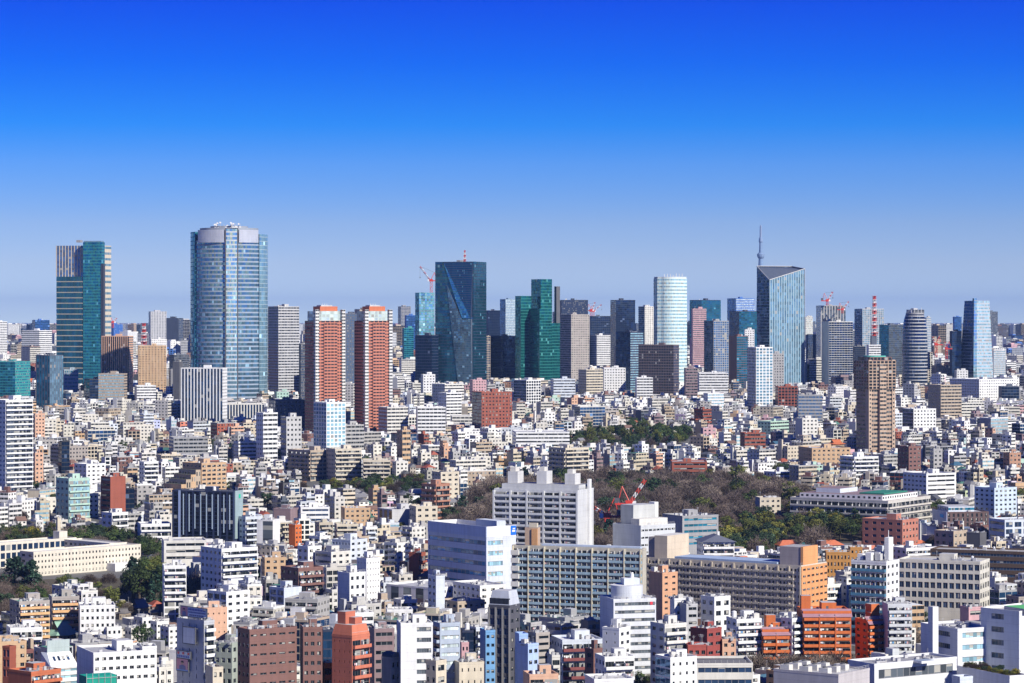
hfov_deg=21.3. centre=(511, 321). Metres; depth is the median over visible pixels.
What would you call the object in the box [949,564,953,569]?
window
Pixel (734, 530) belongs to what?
yellow leaved tree
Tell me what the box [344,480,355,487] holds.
evergreen tree
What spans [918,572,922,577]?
window
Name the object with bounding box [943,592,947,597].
window
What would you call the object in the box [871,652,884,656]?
office building
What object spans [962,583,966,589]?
window
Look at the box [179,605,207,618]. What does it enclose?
rooftop sign
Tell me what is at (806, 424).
apartment building
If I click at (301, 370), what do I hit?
office building
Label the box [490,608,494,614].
window
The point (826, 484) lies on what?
apartment building
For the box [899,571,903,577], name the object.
window
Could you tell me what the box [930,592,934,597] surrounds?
window
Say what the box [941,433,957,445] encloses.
office building
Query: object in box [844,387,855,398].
apartment building
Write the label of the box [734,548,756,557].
apartment building
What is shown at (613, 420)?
office building
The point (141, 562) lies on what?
evergreen tree
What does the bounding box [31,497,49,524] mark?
office building
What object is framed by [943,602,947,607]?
window
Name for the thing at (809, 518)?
evergreen tree
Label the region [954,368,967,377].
office building
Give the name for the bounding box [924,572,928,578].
window
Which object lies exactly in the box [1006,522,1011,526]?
window
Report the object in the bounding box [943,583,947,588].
window
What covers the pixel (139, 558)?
lower windows
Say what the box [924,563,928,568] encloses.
window
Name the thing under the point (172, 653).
office building
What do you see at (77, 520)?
apartment building
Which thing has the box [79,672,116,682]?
construction net
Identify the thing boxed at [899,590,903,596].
window
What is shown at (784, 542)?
orange roofed house
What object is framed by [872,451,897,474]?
apartment building
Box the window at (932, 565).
[930,563,934,568]
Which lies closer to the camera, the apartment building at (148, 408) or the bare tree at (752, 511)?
the bare tree at (752, 511)
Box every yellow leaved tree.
[22,526,40,537]
[116,599,126,608]
[594,525,605,536]
[718,525,733,531]
[720,526,740,536]
[731,526,744,535]
[756,511,775,523]
[771,521,787,542]
[785,522,793,536]
[805,519,824,529]
[806,507,823,517]
[828,512,844,522]
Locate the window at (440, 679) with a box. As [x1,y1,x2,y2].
[438,676,443,682]
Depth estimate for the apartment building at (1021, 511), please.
1852.02 m
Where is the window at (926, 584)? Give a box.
[924,582,928,587]
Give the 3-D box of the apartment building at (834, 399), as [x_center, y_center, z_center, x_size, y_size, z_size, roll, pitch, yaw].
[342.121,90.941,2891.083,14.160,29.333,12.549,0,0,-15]
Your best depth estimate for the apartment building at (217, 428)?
2532.27 m
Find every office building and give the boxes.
[0,358,29,397]
[1,611,9,634]
[2,645,15,682]
[28,485,54,497]
[30,353,43,379]
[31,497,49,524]
[34,639,49,660]
[43,406,64,414]
[43,462,52,481]
[45,418,55,431]
[54,515,60,530]
[56,473,89,522]
[58,438,69,473]
[63,367,77,391]
[63,391,70,398]
[64,407,71,420]
[67,397,82,404]
[73,427,84,439]
[74,422,84,429]
[77,442,97,458]
[79,400,90,410]
[79,581,95,589]
[84,377,97,399]
[85,427,114,442]
[90,434,102,446]
[92,632,112,639]
[95,404,120,416]
[98,371,126,400]
[101,472,125,516]
[106,452,132,471]
[106,465,116,474]
[112,435,124,445]
[114,414,124,428]
[116,459,138,481]
[122,614,168,625]
[125,408,135,421]
[126,427,139,439]
[126,447,138,457]
[126,478,134,504]
[126,484,133,511]
[127,400,143,412]
[129,440,156,450]
[134,383,155,400]
[137,442,150,451]
[140,410,159,427]
[150,640,172,663]
[157,479,168,491]
[159,439,168,447]
[162,536,206,577]
[166,416,178,429]
[169,369,172,385]
[169,648,176,681]
[172,486,242,541]
[173,359,181,399]
[181,365,226,420]
[193,484,205,488]
[198,598,206,606]
[200,453,216,459]
[201,541,257,589]
[208,539,224,544]
[214,439,228,446]
[217,580,231,587]
[227,401,263,419]
[231,431,243,444]
[233,437,255,459]
[236,470,246,485]
[241,474,254,494]
[241,577,261,595]
[243,496,262,507]
[244,431,254,440]
[245,423,255,436]
[252,397,266,402]
[255,454,270,466]
[261,483,277,505]
[262,611,286,619]
[267,460,283,474]
[269,397,304,430]
[269,580,301,604]
[272,471,291,481]
[273,504,298,521]
[275,389,288,397]
[276,610,329,662]
[279,475,293,494]
[281,542,297,564]
[284,483,298,494]
[289,520,301,545]
[291,469,306,484]
[294,513,314,542]
[297,663,299,682]
[299,342,304,398]
[299,502,329,520]
[300,485,321,493]
[311,484,336,504]
[315,539,331,549]
[315,544,350,565]
[322,620,333,661]
[332,533,366,562]
[338,484,354,505]
[341,505,369,525]
[346,409,353,423]
[357,551,379,600]
[367,542,373,550]
[369,621,394,682]
[371,548,383,564]
[371,592,393,613]
[374,612,410,629]
[377,488,392,506]
[377,503,409,525]
[386,579,452,604]
[387,517,411,526]
[391,432,416,442]
[392,567,412,581]
[397,537,418,543]
[397,613,432,682]
[409,548,426,580]
[411,380,420,392]
[415,602,453,621]
[417,600,427,611]
[421,372,434,393]
[428,518,515,588]
[428,570,446,608]
[432,381,463,402]
[433,614,459,682]
[435,436,451,443]
[448,448,459,461]
[453,577,505,607]
[456,446,469,452]
[459,479,469,494]
[460,637,468,658]
[461,621,473,651]
[466,467,495,485]
[470,378,485,400]
[470,425,501,441]
[470,439,491,452]
[470,608,487,625]
[472,388,511,428]
[480,620,494,682]
[486,381,495,390]
[488,589,519,682]
[489,378,510,387]
[491,463,502,477]
[493,455,506,475]
[512,428,569,446]
[514,377,540,403]
[515,419,528,426]
[515,631,527,682]
[517,447,529,461]
[518,638,538,682]
[525,403,535,413]
[527,447,537,455]
[527,466,539,476]
[538,449,548,458]
[539,443,550,452]
[540,456,548,466]
[545,388,549,395]
[546,616,578,648]
[550,376,574,396]
[553,421,564,429]
[558,408,568,419]
[571,400,600,409]
[571,441,581,446]
[572,416,583,429]
[574,403,604,426]
[585,671,633,682]
[600,572,655,682]
[601,450,617,468]
[602,366,625,390]
[603,413,611,427]
[608,415,617,433]
[611,442,619,450]
[616,444,630,452]
[622,396,631,406]
[623,405,634,416]
[633,407,642,417]
[638,343,678,394]
[644,408,671,425]
[647,396,667,411]
[651,411,665,424]
[655,645,696,682]
[661,404,674,420]
[662,508,718,553]
[665,449,677,467]
[667,441,680,450]
[668,589,687,620]
[670,458,706,474]
[672,400,683,407]
[677,446,685,459]
[681,444,700,451]
[686,421,694,431]
[686,636,708,655]
[689,407,711,424]
[690,434,711,452]
[697,656,752,682]
[698,371,727,393]
[698,400,710,408]
[702,444,717,453]
[703,390,723,408]
[713,419,732,430]
[715,463,730,472]
[729,379,738,392]
[730,446,746,460]
[731,427,745,444]
[740,465,753,477]
[756,546,773,554]
[760,404,782,417]
[764,467,788,481]
[768,547,779,558]
[773,659,869,682]
[775,384,797,407]
[776,610,791,620]
[801,472,815,489]
[805,362,808,383]
[806,357,821,382]
[811,483,820,490]
[820,471,832,484]
[823,420,835,429]
[823,463,838,474]
[826,404,837,420]
[828,383,848,397]
[828,426,840,439]
[835,566,850,582]
[837,426,848,442]
[837,473,851,486]
[838,575,850,608]
[841,470,855,486]
[853,541,868,549]
[859,480,871,489]
[861,449,870,454]
[866,336,880,354]
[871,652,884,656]
[872,476,887,489]
[873,485,887,489]
[881,463,897,475]
[883,448,897,453]
[890,469,908,489]
[901,435,913,445]
[902,406,935,428]
[912,428,921,433]
[918,519,930,539]
[928,352,932,369]
[930,546,1023,582]
[932,372,945,383]
[936,419,940,428]
[936,521,955,529]
[941,430,956,442]
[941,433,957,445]
[944,417,953,426]
[947,498,962,504]
[949,448,965,466]
[950,376,1015,399]
[950,520,963,529]
[952,417,973,430]
[952,674,972,682]
[953,442,965,449]
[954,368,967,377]
[955,426,966,437]
[957,482,988,496]
[960,600,982,621]
[966,531,986,546]
[967,450,989,464]
[967,463,983,482]
[968,482,979,496]
[970,437,983,447]
[971,406,983,412]
[971,450,981,464]
[974,482,1016,517]
[978,452,993,468]
[979,413,1007,432]
[979,543,992,547]
[984,465,1004,475]
[987,536,1005,547]
[988,403,1019,415]
[988,470,1007,485]
[990,408,1010,418]
[990,582,1016,604]
[991,447,1019,457]
[992,429,1014,440]
[993,349,1005,376]
[998,384,1018,399]
[1002,432,1016,448]
[1005,464,1019,478]
[1007,354,1023,361]
[1007,474,1021,485]
[1012,421,1023,433]
[1012,539,1023,548]
[1019,376,1023,389]
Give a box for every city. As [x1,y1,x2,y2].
[0,305,1023,359]
[0,341,1023,682]
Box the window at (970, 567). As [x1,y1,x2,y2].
[968,565,972,570]
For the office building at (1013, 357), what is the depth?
4634.28 m
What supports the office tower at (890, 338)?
on the ground
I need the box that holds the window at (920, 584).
[918,582,922,587]
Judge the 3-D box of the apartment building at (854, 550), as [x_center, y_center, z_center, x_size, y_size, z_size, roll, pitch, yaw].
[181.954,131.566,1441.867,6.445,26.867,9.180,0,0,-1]
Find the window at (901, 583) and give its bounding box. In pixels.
[899,581,903,586]
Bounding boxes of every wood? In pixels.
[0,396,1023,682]
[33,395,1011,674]
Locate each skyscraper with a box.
[56,240,110,384]
[190,222,267,399]
[435,260,485,383]
[515,279,559,379]
[654,274,686,381]
[757,266,804,384]
[902,308,927,385]
[962,298,992,377]
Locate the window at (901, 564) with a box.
[899,562,903,567]
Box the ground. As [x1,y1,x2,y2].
[0,323,1019,642]
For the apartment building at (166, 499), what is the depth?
1846.46 m
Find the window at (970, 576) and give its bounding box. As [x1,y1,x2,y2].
[968,574,972,579]
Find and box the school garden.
[29,578,161,603]
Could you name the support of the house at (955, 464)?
on the ground
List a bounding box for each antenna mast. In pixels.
[141,323,146,344]
[871,296,877,335]
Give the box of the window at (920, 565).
[918,563,922,568]
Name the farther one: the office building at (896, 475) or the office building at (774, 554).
the office building at (896, 475)
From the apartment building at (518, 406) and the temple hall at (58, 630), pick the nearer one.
the temple hall at (58, 630)
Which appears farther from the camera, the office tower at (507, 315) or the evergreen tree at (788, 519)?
the office tower at (507, 315)
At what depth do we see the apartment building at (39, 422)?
2511.22 m
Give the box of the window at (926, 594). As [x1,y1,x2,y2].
[924,591,928,597]
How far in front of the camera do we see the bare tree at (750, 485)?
2013.06 m
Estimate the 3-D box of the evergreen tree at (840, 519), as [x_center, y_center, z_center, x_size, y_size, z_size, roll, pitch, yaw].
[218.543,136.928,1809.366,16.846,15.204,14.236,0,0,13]
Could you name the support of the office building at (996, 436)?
on the ground
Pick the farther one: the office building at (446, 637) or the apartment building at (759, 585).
the apartment building at (759, 585)
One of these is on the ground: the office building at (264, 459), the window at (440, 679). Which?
the office building at (264, 459)
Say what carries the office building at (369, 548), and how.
on the ground
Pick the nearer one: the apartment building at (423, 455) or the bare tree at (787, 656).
the bare tree at (787, 656)
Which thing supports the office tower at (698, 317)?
on the ground
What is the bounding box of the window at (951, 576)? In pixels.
[949,573,953,579]
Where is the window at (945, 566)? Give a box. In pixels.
[943,564,947,569]
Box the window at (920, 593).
[918,591,922,596]
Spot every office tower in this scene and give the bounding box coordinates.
[0,320,6,353]
[22,328,51,353]
[32,319,49,329]
[36,353,62,407]
[102,333,132,391]
[314,398,345,447]
[402,326,413,358]
[405,314,414,349]
[415,292,433,334]
[415,333,437,382]
[486,309,499,335]
[486,335,489,379]
[490,334,514,379]
[500,298,514,335]
[560,298,587,313]
[560,313,589,380]
[590,315,609,334]
[610,298,634,365]
[616,330,642,391]
[638,305,653,343]
[690,298,720,337]
[691,307,705,366]
[704,319,728,375]
[727,297,753,335]
[729,334,747,388]
[730,310,756,346]
[744,328,753,346]
[805,316,812,358]
[807,334,815,358]
[816,304,845,357]
[822,320,852,384]
[853,345,865,373]
[854,307,883,345]
[879,323,902,376]
[925,316,930,351]
[950,330,961,377]
[953,316,961,330]
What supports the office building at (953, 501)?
on the ground
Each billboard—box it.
[176,650,190,659]
[176,657,188,671]
[182,626,197,644]
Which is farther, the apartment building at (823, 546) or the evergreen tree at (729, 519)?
the evergreen tree at (729, 519)
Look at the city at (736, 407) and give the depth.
2629.28 m
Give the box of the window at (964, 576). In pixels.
[962,574,966,579]
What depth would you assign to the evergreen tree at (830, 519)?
1823.05 m
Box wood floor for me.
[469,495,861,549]
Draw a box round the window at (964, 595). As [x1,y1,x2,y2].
[962,593,966,598]
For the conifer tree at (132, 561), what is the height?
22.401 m
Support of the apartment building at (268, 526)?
on the ground
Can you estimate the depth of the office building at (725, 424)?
2642.68 m
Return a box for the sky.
[0,0,1023,322]
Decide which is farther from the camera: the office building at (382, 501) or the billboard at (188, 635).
the office building at (382, 501)
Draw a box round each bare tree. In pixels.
[0,529,15,540]
[0,579,11,585]
[0,580,12,589]
[0,585,7,594]
[0,597,16,610]
[1,585,16,594]
[19,583,38,591]
[28,523,42,534]
[33,579,51,593]
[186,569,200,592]
[186,577,198,596]
[444,511,457,519]
[447,512,472,519]
[460,513,478,520]
[461,500,487,515]
[464,482,486,496]
[471,510,492,520]
[477,476,495,488]
[478,495,492,508]
[482,490,492,501]
[488,472,504,482]
[491,477,507,486]
[524,473,536,481]
[524,474,535,481]
[552,474,563,482]
[578,471,587,479]
[583,471,601,480]
[592,477,608,488]
[594,485,607,496]
[594,531,606,539]
[594,537,612,544]
[595,508,616,523]
[596,464,612,475]
[596,483,616,495]
[604,501,620,509]
[604,527,612,539]
[607,488,624,499]
[611,476,633,487]
[619,485,636,497]
[626,478,647,490]
[631,473,644,480]
[632,483,647,493]
[643,470,659,481]
[648,491,666,502]
[651,481,676,492]
[651,487,670,494]
[652,466,669,473]
[652,470,670,480]
[653,466,669,476]
[654,472,672,484]
[656,488,682,503]
[658,496,676,506]
[658,500,673,512]
[658,506,680,516]
[668,469,684,478]
[669,488,685,502]
[669,498,693,512]
[673,475,685,483]
[674,481,690,489]
[676,472,693,480]
[676,499,692,507]
[679,477,690,484]
[681,488,702,502]
[685,478,706,486]
[686,482,704,493]
[694,468,709,476]
[694,502,713,513]
[695,502,714,512]
[698,476,722,492]
[700,482,721,493]
[701,489,728,505]
[704,473,715,478]
[706,477,725,488]
[708,493,729,505]
[709,466,727,475]
[712,473,729,485]
[712,503,731,514]
[713,468,732,481]
[715,500,735,508]
[718,509,737,522]
[718,510,737,523]
[722,494,740,503]
[725,502,745,519]
[726,489,747,503]
[733,470,751,481]
[734,487,752,498]
[737,470,756,482]
[740,501,756,510]
[742,652,768,672]
[743,479,761,490]
[746,496,754,505]
[746,535,774,548]
[746,537,764,550]
[748,508,758,517]
[751,479,767,486]
[751,648,774,663]
[758,483,781,495]
[758,654,780,668]
[760,479,778,491]
[770,475,786,485]
[771,652,792,667]
[776,649,804,663]
[781,483,803,492]
[784,653,811,662]
[791,480,813,491]
[793,507,809,526]
[796,526,826,544]
[808,522,832,544]
[811,653,834,661]
[811,653,840,664]
[826,648,847,663]
[915,624,920,642]
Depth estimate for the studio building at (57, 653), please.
1026.36 m
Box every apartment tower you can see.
[0,395,32,491]
[138,343,165,391]
[256,409,277,462]
[268,304,298,392]
[281,412,301,458]
[305,304,344,431]
[345,312,356,382]
[354,304,392,430]
[590,333,609,366]
[747,345,772,411]
[797,392,821,420]
[854,355,895,452]
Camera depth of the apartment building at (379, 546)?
1614.72 m
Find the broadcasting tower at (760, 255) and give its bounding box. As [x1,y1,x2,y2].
[756,225,764,310]
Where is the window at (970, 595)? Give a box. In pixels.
[968,593,972,598]
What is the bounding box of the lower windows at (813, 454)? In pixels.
[813,454,848,463]
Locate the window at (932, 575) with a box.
[930,573,934,578]
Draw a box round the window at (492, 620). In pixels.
[490,618,494,624]
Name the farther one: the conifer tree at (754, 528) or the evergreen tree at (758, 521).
the evergreen tree at (758, 521)
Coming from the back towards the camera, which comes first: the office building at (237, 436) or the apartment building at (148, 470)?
the office building at (237, 436)
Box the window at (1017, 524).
[1015,522,1020,526]
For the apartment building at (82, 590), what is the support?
on the ground
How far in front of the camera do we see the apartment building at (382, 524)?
1736.51 m
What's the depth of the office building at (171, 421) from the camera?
2630.24 m
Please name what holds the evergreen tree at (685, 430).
on the ground
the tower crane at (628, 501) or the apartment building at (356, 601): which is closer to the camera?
the apartment building at (356, 601)
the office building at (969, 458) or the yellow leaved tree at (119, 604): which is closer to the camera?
the yellow leaved tree at (119, 604)
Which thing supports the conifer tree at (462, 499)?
on the ground
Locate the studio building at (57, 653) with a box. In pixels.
[41,639,76,682]
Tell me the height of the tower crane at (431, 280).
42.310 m
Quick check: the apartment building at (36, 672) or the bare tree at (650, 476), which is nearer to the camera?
the apartment building at (36, 672)
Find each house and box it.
[0,623,2,634]
[14,516,26,525]
[20,490,27,497]
[52,518,67,528]
[80,628,100,634]
[115,622,126,637]
[135,507,143,521]
[148,600,161,608]
[160,423,165,430]
[160,431,169,438]
[229,478,235,489]
[242,464,252,473]
[256,507,266,513]
[258,511,269,517]
[294,479,299,493]
[354,498,368,505]
[355,493,366,499]
[358,523,362,534]
[368,505,377,519]
[383,571,393,576]
[386,490,395,498]
[396,496,407,503]
[398,491,413,497]
[401,470,408,478]
[408,463,415,472]
[410,449,416,456]
[410,456,416,464]
[411,443,419,450]
[415,465,421,472]
[418,572,427,579]
[421,464,435,472]
[422,467,439,478]
[427,457,438,469]
[431,451,438,460]
[439,458,447,469]
[450,498,456,506]
[476,474,484,480]
[523,444,535,448]
[565,428,576,433]
[575,438,584,442]
[618,419,625,424]
[671,422,681,431]
[700,452,713,457]
[709,461,718,465]
[716,449,723,453]
[724,440,736,445]
[753,672,759,682]
[755,662,771,674]
[760,674,765,682]
[766,664,779,682]
[774,540,797,549]
[783,460,797,464]
[813,540,843,546]
[831,463,839,471]
[833,474,837,484]
[838,422,848,426]
[889,480,897,489]
[921,459,929,464]
[921,465,929,470]
[930,494,940,501]
[949,462,962,468]
[952,468,960,477]
[956,483,962,493]
[963,480,973,489]
[1005,442,1012,448]
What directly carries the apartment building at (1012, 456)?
on the ground
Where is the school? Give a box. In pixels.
[0,530,140,575]
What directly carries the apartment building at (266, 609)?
on the ground
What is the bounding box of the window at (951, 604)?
[949,602,953,607]
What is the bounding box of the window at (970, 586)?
[968,584,972,589]
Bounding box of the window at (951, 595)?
[949,592,953,598]
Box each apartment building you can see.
[0,486,15,502]
[0,499,21,527]
[0,506,7,528]
[0,634,26,682]
[6,495,36,518]
[6,617,42,646]
[8,661,61,682]
[9,592,49,639]
[11,351,20,358]
[13,633,33,661]
[21,345,39,362]
[30,514,43,532]
[33,410,44,437]
[33,437,56,454]
[33,449,42,482]
[33,493,55,512]
[43,403,69,407]
[45,420,56,436]
[46,470,60,485]
[49,587,78,638]
[50,442,87,465]
[52,579,81,593]
[59,582,97,601]
[62,421,73,436]
[66,514,84,528]
[70,405,98,424]
[70,633,111,662]
[72,413,85,423]
[74,460,105,490]
[77,638,155,682]
[78,596,114,637]
[88,420,109,428]
[90,488,98,516]
[94,478,100,495]
[97,445,112,460]
[101,508,128,530]
[102,441,117,454]
[105,624,121,638]
[111,397,130,413]
[120,421,154,442]
[124,463,137,483]
[125,621,143,642]
[128,508,140,531]
[132,405,153,421]
[134,609,151,632]
[135,481,152,506]
[138,518,170,542]
[139,450,155,460]
[139,457,158,482]
[139,637,156,682]
[144,492,171,512]
[144,502,163,521]
[149,337,166,356]
[150,428,162,442]
[150,614,168,639]
[151,478,167,490]
[155,398,176,418]
[155,509,171,536]
[156,452,182,460]
[157,656,172,682]
[158,459,171,473]
[159,489,170,493]
[160,624,176,647]
[162,462,179,478]
[162,559,186,619]
[164,458,226,488]
[169,353,188,369]
[169,426,193,435]
[169,433,207,455]
[173,453,201,468]
[177,616,215,682]
[178,597,197,616]
[186,590,206,601]
[187,419,210,431]
[191,562,200,575]
[199,600,226,640]
[205,662,222,682]
[207,584,249,633]
[210,419,233,437]
[214,443,227,462]
[214,633,237,682]
[215,432,229,444]
[227,423,243,435]
[229,458,244,470]
[233,614,257,633]
[235,478,248,498]
[237,619,296,682]
[238,511,262,545]
[238,575,260,588]
[250,595,261,610]
[252,599,284,619]
[253,463,266,476]
[256,540,285,555]
[257,514,279,542]
[258,475,274,497]
[258,572,277,600]
[261,551,285,578]
[271,490,304,508]
[274,545,292,564]
[277,496,288,507]
[277,516,291,543]
[281,561,323,594]
[285,591,329,615]
[287,446,325,480]
[287,607,317,615]
[296,492,314,517]
[297,541,321,564]
[300,616,322,682]
[309,531,330,542]
[315,518,332,538]
[319,563,351,594]
[322,660,331,682]
[324,489,336,506]
[325,583,337,611]
[326,444,361,481]
[329,613,337,627]
[330,492,344,518]
[332,610,371,682]
[334,519,357,537]
[337,565,365,610]
[339,596,381,616]
[342,531,368,542]
[345,381,353,405]
[346,421,363,449]
[354,605,373,629]
[362,456,389,483]
[362,522,377,543]
[364,428,380,443]
[367,442,381,457]
[368,485,381,504]
[375,518,389,542]
[375,539,389,553]
[378,403,407,433]
[378,530,395,542]
[380,577,395,592]
[381,651,398,682]
[384,538,407,571]
[385,602,412,615]
[386,442,396,456]
[392,458,407,477]
[393,376,403,393]
[393,595,417,612]
[397,426,409,463]
[399,358,414,374]
[399,541,420,572]
[401,521,424,539]
[405,390,423,406]
[409,502,437,523]
[416,404,445,433]
[417,449,430,464]
[418,431,430,444]
[419,521,427,538]
[421,441,450,451]
[421,479,450,519]
[425,652,446,682]
[432,467,458,497]
[438,390,461,420]
[439,440,451,458]
[445,596,484,613]
[449,456,485,468]
[450,413,471,423]
[452,429,464,442]
[454,608,478,639]
[454,652,483,682]
[455,466,467,485]
[465,452,490,466]
[469,619,482,658]
[481,431,507,448]
[488,446,503,460]
[493,466,593,544]
[499,425,523,433]
[507,449,520,461]
[507,462,542,468]
[511,523,646,620]
[512,399,524,418]
[520,613,541,632]
[523,664,558,682]
[525,453,541,464]
[528,625,549,663]
[533,408,554,422]
[533,420,547,429]
[536,398,552,414]
[539,606,588,629]
[547,649,559,682]
[548,444,588,477]
[551,628,601,682]
[578,367,602,394]
[578,396,602,405]
[580,414,592,433]
[581,612,599,636]
[585,639,602,673]
[589,450,602,471]
[595,439,609,452]
[595,647,634,679]
[600,391,621,400]
[602,618,630,653]
[613,501,674,554]
[616,459,629,471]
[620,451,652,470]
[623,464,639,475]
[635,374,652,398]
[635,441,648,451]
[636,405,655,421]
[646,533,826,618]
[649,451,662,467]
[649,565,677,620]
[650,613,687,682]
[651,413,663,423]
[675,408,687,423]
[679,597,697,641]
[684,365,697,397]
[685,446,700,459]
[690,620,721,655]
[695,419,706,435]
[701,424,715,436]
[701,589,730,635]
[711,404,732,423]
[719,429,730,442]
[722,628,735,655]
[726,610,761,657]
[732,457,748,470]
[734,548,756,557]
[738,426,761,431]
[740,430,765,448]
[748,459,775,472]
[750,446,775,459]
[755,495,780,514]
[757,418,788,433]
[761,608,790,659]
[770,427,781,442]
[773,351,783,392]
[776,434,813,460]
[781,611,802,655]
[789,461,816,481]
[790,439,821,445]
[790,486,931,530]
[795,415,817,437]
[797,589,851,663]
[798,443,849,465]
[811,388,823,396]
[816,540,832,560]
[818,550,821,560]
[821,482,834,486]
[825,394,840,408]
[825,545,850,577]
[827,576,841,605]
[839,452,878,478]
[841,374,853,386]
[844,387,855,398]
[848,544,862,565]
[849,589,850,608]
[850,530,898,657]
[855,597,883,658]
[862,513,918,546]
[863,470,877,485]
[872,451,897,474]
[874,544,896,551]
[879,646,904,656]
[882,596,911,653]
[893,540,933,558]
[896,394,907,406]
[897,443,920,470]
[898,551,989,620]
[901,427,922,444]
[903,381,920,398]
[903,468,955,503]
[916,437,936,445]
[921,444,933,461]
[922,520,937,545]
[928,382,961,417]
[930,427,941,442]
[930,444,941,468]
[931,337,945,354]
[931,364,949,376]
[932,504,988,526]
[934,529,966,546]
[937,464,951,471]
[950,494,973,505]
[957,430,970,443]
[962,397,983,416]
[970,521,988,539]
[972,427,982,439]
[982,398,1000,410]
[985,424,996,437]
[988,452,1002,468]
[989,476,1004,485]
[989,517,1023,539]
[990,571,1006,586]
[1000,511,1015,516]
[1002,533,1023,547]
[1003,449,1020,468]
[1006,574,1023,603]
[1012,346,1023,354]
[1018,505,1023,516]
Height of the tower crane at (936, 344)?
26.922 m
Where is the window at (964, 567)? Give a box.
[962,564,966,570]
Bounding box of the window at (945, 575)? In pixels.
[943,573,947,578]
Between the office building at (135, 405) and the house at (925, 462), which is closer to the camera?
the house at (925, 462)
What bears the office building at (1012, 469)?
on the ground
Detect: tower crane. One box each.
[420,266,434,291]
[594,498,620,523]
[614,479,646,504]
[821,292,832,304]
[837,301,848,313]
[932,336,942,356]
[943,341,952,358]
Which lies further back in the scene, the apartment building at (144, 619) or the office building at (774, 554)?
the office building at (774, 554)
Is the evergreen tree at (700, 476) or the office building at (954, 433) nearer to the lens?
the evergreen tree at (700, 476)
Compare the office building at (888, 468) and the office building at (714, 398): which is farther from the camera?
the office building at (714, 398)
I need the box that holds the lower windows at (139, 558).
[38,558,139,573]
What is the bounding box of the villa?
[694,531,735,555]
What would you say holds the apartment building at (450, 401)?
on the ground
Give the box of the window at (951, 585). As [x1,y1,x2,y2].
[949,583,953,588]
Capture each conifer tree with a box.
[0,556,28,586]
[17,559,43,586]
[118,556,137,597]
[144,573,161,601]
[456,495,468,508]
[522,466,528,475]
[601,519,613,531]
[647,477,658,492]
[653,434,659,445]
[654,478,661,492]
[666,434,676,443]
[751,525,758,531]
[776,520,788,541]
[817,513,828,532]
[847,507,859,520]
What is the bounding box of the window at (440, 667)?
[438,665,443,670]
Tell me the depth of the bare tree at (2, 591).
1384.98 m
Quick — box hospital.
[848,603,1023,682]
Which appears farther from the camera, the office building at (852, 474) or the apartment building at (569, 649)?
the office building at (852, 474)
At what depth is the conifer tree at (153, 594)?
1388.50 m
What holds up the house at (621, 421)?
on the ground
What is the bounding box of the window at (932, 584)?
[930,582,934,587]
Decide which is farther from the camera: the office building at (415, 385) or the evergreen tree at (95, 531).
the office building at (415, 385)
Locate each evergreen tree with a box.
[0,593,14,606]
[4,527,20,534]
[5,531,18,539]
[14,585,29,593]
[15,525,27,530]
[16,534,29,538]
[16,591,24,597]
[18,530,28,538]
[26,585,45,596]
[27,528,45,537]
[30,577,47,588]
[40,590,49,599]
[43,528,52,537]
[44,522,55,531]
[55,573,71,582]
[57,575,72,583]
[67,527,76,536]
[71,529,86,537]
[76,524,88,529]
[78,529,94,538]
[87,529,101,537]
[89,526,105,536]
[102,529,120,540]
[102,585,120,601]
[104,525,118,537]
[115,530,134,541]
[120,565,158,598]
[120,567,134,599]
[122,528,136,542]
[122,565,145,596]
[128,557,154,568]
[128,573,156,597]
[130,623,154,642]
[133,534,147,555]
[137,538,148,555]
[140,556,161,589]
[141,538,157,552]
[141,543,157,555]
[141,565,161,602]
[144,555,164,566]
[145,534,158,540]
[145,564,161,574]
[155,545,161,552]
[261,492,272,507]
[319,479,329,486]
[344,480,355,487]
[360,478,375,486]
[361,482,371,493]
[366,472,381,480]
[402,493,413,503]
[411,498,420,503]
[414,481,425,488]
[441,506,460,519]
[474,496,484,503]
[489,483,501,492]
[552,468,566,475]
[556,469,566,479]
[584,426,596,435]
[593,425,606,439]
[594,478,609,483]
[596,496,614,507]
[604,433,614,439]
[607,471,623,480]
[607,478,626,492]
[611,474,628,481]
[614,424,623,435]
[619,427,630,436]
[621,434,635,444]
[630,478,643,484]
[634,671,649,682]
[635,425,647,440]
[636,417,646,426]
[651,431,662,440]
[657,426,671,436]
[662,479,678,488]
[677,425,692,441]
[686,498,703,505]
[691,497,716,511]
[696,473,712,482]
[718,515,735,524]
[720,530,731,537]
[726,532,740,537]
[728,477,750,490]
[728,484,743,490]
[728,536,745,542]
[729,465,747,477]
[734,540,744,547]
[736,540,746,549]
[738,510,751,515]
[739,513,748,520]
[740,529,753,536]
[742,519,758,531]
[742,534,756,540]
[743,489,760,500]
[743,517,756,527]
[745,532,758,537]
[746,515,763,525]
[754,510,775,520]
[757,475,770,480]
[757,506,772,511]
[757,525,781,532]
[758,531,776,545]
[759,533,775,547]
[762,528,779,544]
[772,463,781,468]
[777,463,788,469]
[781,487,802,499]
[781,487,804,499]
[782,481,794,496]
[782,512,793,517]
[783,516,795,521]
[789,513,805,526]
[789,523,803,540]
[804,516,814,527]
[813,510,828,520]
[818,523,829,530]
[823,514,846,535]
[826,510,843,515]
[828,516,849,538]
[830,520,846,540]
[842,520,860,540]
[854,516,864,537]
[932,499,944,507]
[985,471,992,478]
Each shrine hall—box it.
[773,512,789,521]
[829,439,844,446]
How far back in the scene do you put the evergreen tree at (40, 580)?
1423.13 m
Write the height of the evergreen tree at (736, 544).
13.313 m
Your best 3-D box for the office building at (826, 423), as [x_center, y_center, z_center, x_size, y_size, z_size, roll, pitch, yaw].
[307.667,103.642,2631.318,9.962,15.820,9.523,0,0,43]
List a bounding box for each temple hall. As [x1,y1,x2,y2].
[50,620,77,638]
[115,608,130,619]
[130,598,152,614]
[149,604,162,616]
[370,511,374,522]

